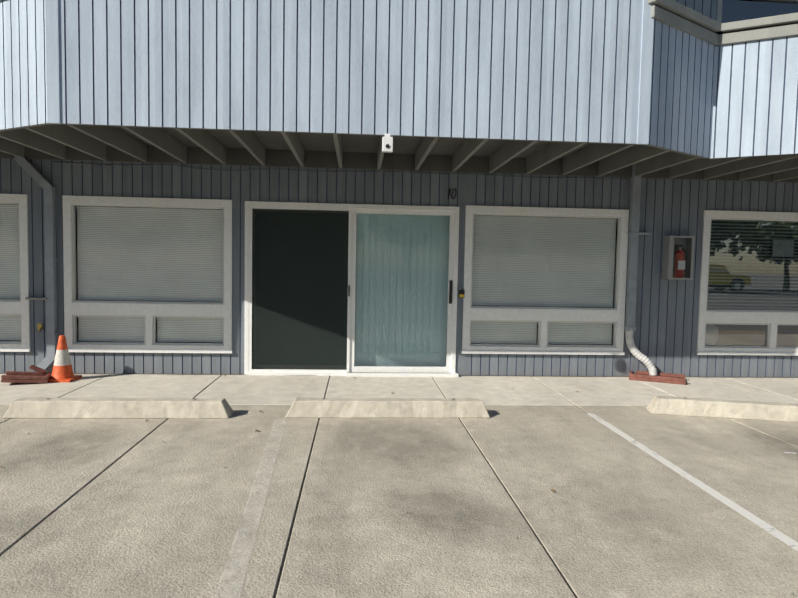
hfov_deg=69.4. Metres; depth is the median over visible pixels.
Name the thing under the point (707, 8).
upper recessed wall
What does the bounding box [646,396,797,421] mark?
wheel stop
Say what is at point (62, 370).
traffic cone
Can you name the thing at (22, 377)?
splash block
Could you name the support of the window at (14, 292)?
attached to the ground floor wall at (666, 325)
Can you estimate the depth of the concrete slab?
3.35 m
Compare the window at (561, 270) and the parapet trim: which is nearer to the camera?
the parapet trim
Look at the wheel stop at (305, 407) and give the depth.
5.04 m
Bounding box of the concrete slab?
[0,373,797,597]
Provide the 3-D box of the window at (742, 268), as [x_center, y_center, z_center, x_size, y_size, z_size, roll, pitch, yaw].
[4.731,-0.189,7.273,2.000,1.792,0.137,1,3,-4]
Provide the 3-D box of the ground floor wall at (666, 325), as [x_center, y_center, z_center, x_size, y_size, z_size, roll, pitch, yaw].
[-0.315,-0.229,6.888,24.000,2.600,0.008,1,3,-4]
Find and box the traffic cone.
[49,335,81,381]
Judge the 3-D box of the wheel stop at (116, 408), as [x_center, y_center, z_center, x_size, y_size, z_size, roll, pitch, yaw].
[-2.373,0.925,4.935,1.845,0.148,0.222,1,3,-4]
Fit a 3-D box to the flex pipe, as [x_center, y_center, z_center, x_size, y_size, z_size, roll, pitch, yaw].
[2.976,0.654,7.077,0.390,0.564,0.104,2,3,14]
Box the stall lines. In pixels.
[216,413,797,597]
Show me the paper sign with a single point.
(783, 247)
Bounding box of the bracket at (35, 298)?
[25,297,46,299]
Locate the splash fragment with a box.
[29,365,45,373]
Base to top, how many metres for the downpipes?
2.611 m
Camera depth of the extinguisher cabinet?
7.03 m
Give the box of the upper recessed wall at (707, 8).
[674,0,717,20]
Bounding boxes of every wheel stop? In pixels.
[3,397,233,418]
[285,397,489,417]
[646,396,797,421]
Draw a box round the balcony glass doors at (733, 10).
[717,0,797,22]
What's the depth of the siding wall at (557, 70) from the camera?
4.95 m
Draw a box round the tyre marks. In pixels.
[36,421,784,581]
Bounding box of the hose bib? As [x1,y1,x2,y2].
[37,323,42,331]
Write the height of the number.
0.125 m
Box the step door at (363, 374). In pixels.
[346,372,458,376]
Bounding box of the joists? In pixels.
[0,123,797,180]
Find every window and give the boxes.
[0,194,30,351]
[62,195,231,352]
[462,205,628,354]
[697,210,797,355]
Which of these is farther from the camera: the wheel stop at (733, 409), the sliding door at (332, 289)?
the sliding door at (332, 289)
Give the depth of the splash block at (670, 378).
6.90 m
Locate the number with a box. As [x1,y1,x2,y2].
[448,189,456,198]
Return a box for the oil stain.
[392,488,534,540]
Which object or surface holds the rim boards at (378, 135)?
attached to the siding wall at (557, 70)
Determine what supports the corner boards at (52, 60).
attached to the siding wall at (557, 70)
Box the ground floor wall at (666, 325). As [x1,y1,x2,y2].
[0,158,797,376]
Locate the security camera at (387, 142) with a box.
[382,134,392,152]
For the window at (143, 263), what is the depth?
6.74 m
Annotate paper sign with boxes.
[772,240,793,256]
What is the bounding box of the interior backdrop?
[0,204,797,345]
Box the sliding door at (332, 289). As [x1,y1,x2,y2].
[244,201,458,375]
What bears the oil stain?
on the concrete slab
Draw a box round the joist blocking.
[0,144,797,182]
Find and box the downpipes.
[14,156,649,369]
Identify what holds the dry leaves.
on the concrete slab
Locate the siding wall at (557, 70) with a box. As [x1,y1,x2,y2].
[0,0,797,157]
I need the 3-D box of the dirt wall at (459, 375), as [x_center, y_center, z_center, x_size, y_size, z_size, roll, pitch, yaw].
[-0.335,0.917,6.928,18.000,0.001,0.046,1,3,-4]
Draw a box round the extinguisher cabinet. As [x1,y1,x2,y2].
[661,236,694,279]
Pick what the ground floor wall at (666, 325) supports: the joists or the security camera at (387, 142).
the joists
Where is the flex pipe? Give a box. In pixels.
[625,329,657,374]
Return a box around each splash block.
[1,371,51,382]
[629,371,685,384]
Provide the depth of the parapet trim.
5.42 m
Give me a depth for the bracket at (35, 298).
6.54 m
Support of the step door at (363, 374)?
on the concrete slab
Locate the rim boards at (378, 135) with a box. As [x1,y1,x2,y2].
[0,123,797,158]
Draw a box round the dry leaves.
[1,375,796,537]
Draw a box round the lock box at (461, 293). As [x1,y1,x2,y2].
[459,287,464,297]
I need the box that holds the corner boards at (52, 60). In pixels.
[45,0,654,144]
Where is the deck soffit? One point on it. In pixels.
(350, 143)
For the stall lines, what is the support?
on the concrete slab
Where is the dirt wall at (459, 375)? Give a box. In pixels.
[74,373,797,377]
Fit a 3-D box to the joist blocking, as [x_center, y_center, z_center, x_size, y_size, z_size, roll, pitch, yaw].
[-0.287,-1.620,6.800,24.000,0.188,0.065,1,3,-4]
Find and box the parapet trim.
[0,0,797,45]
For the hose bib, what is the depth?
6.59 m
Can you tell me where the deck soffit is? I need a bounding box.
[86,126,592,158]
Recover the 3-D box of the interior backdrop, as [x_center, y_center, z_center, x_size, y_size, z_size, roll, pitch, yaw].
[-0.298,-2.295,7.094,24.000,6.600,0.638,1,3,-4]

